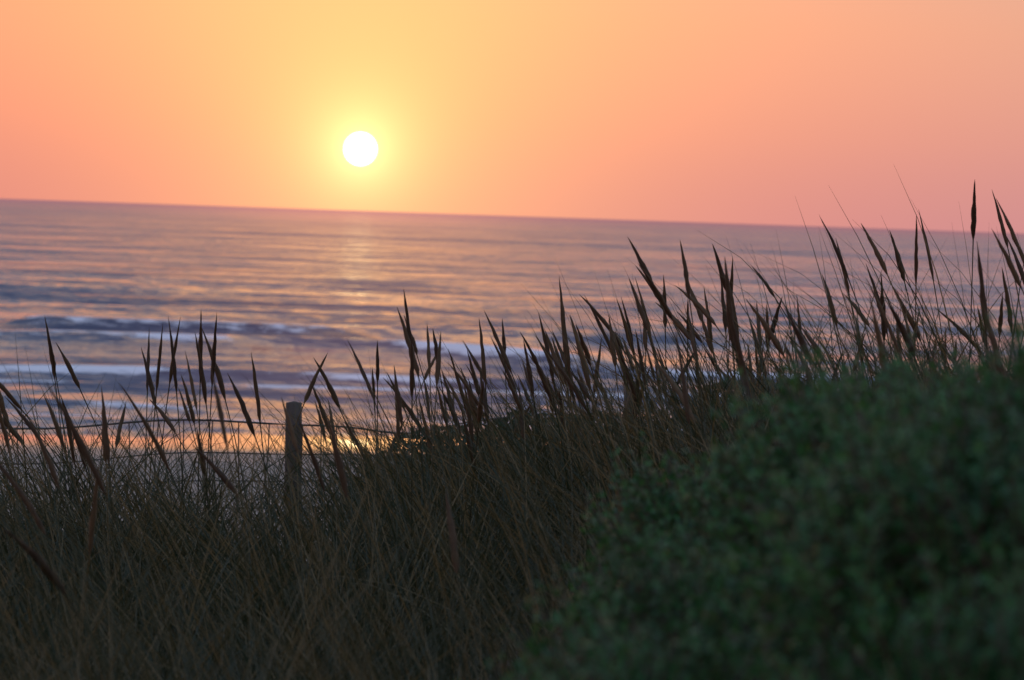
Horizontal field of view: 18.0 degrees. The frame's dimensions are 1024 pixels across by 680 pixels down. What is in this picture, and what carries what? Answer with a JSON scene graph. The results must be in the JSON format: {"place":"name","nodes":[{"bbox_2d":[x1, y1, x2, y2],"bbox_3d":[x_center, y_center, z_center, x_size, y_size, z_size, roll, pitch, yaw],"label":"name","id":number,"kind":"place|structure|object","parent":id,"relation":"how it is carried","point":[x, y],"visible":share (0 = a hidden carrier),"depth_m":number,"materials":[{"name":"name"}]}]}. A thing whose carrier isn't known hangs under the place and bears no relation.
{"place":"outdoors","nodes":[
{"label":"outdoors","id":0,"kind":"place"},
{"bbox_2d":[0,429,527,679],"bbox_3d":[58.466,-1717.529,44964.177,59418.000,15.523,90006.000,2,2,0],"label":"beach","id":1,"kind":"structure","parent":0,"point":[187,441],"depth_m":129.45,"materials":[{"name":"beige sand"}]},
{"bbox_2d":[0,382,883,562],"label":"fence","id":2,"kind":"object","parent":1,"relation":"on","point":[291,408],"visible":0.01,"depth_m":18.03,"materials":[{"name":"brown wood"}]},
{"bbox_2d":[358,421,532,494],"bbox_3d":[-0.336,0.911,18.777,1.146,0.911,0.985,2,2,0],"label":"bush","id":3,"kind":"object","parent":1,"relation":"on","point":[453,437],"visible":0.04,"depth_m":18.69,"materials":[{"name":"green plant"}]},
{"bbox_2d":[0,168,1023,679],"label":"marram grass","id":4,"kind":"structure","parent":1,"relation":"on","point":[498,586],"depth_m":11.08,"materials":[{"name":"green plant"}]},
{"bbox_2d":[0,181,1023,679],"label":"marram seed stems","id":5,"kind":"object","parent":1,"relation":"on","point":[692,335],"visible":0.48,"depth_m":12.57,"materials":[{"name":"brown plant"}]},
{"bbox_2d":[468,410,654,466],"bbox_3d":[0.319,0.908,20.366,1.494,0.962,1.215,2,2,0],"label":"bush","id":6,"kind":"object","parent":1,"relation":"on","point":[529,413],"depth_m":20.22,"materials":[{"name":"green plant"}]},
{"bbox_2d":[486,603,789,679],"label":"shrub","id":7,"kind":"object","parent":1,"relation":"on","point":[605,670],"visible":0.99,"depth_m":3.79,"materials":[{"name":"green plant"}]},
{"bbox_2d":[566,432,782,676],"bbox_3d":[0.414,0.851,6.242,0.773,1.343,0.773,3,2,27],"label":"shrub","id":8,"kind":"object","parent":1,"relation":"on","point":[665,510],"visible":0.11,"depth_m":6.18,"materials":[{"name":"green plant"}]},
{"bbox_2d":[456,507,912,679],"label":"shrub","id":9,"kind":"object","parent":1,"relation":"on","point":[662,607],"visible":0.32,"depth_m":4.48,"materials":[{"name":"green plant"}]},
{"bbox_2d":[659,379,815,444],"bbox_3d":[1.726,0.793,21.834,1.504,1.078,1.463,2,2,0],"label":"bush","id":10,"kind":"object","parent":1,"relation":"on","point":[715,386],"visible":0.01,"depth_m":21.74,"materials":[{"name":"green plant"}]},
{"bbox_2d":[628,342,1013,664],"bbox_3d":[0.506,0.740,5.057,0.689,1.469,0.643,2,2,0],"label":"shrub","id":11,"kind":"object","parent":1,"relation":"on","point":[732,474],"visible":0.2,"depth_m":4.95,"materials":[{"name":"green plant"}]},
{"bbox_2d":[686,303,1023,679],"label":"shrub","id":12,"kind":"object","parent":1,"relation":"on","point":[988,496],"visible":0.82,"depth_m":3.88,"materials":[{"name":"green plant"}]},
{"bbox_2d":[688,547,1023,679],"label":"shrub","id":13,"kind":"object","parent":1,"relation":"on","point":[1004,664],"visible":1,"depth_m":3.47,"materials":[{"name":"green plant"}]},
{"bbox_2d":[708,330,1023,661],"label":"shrub","id":14,"kind":"object","parent":1,"relation":"on","point":[919,406],"visible":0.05,"depth_m":5.57,"materials":[{"name":"green plant"}]},
{"bbox_2d":[0,199,1023,436],"bbox_3d":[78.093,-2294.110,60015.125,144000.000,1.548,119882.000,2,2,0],"label":"sea","id":15,"kind":"structure","parent":0,"point":[105,287],"depth_m":429.72,"materials":[{"name":"blue liquid"}]},
{"bbox_2d":[0,0,1023,232],"label":"sky","id":16,"kind":"structure","parent":0,"point":[704,111],"materials":[{"name":"orange"}]}
]}

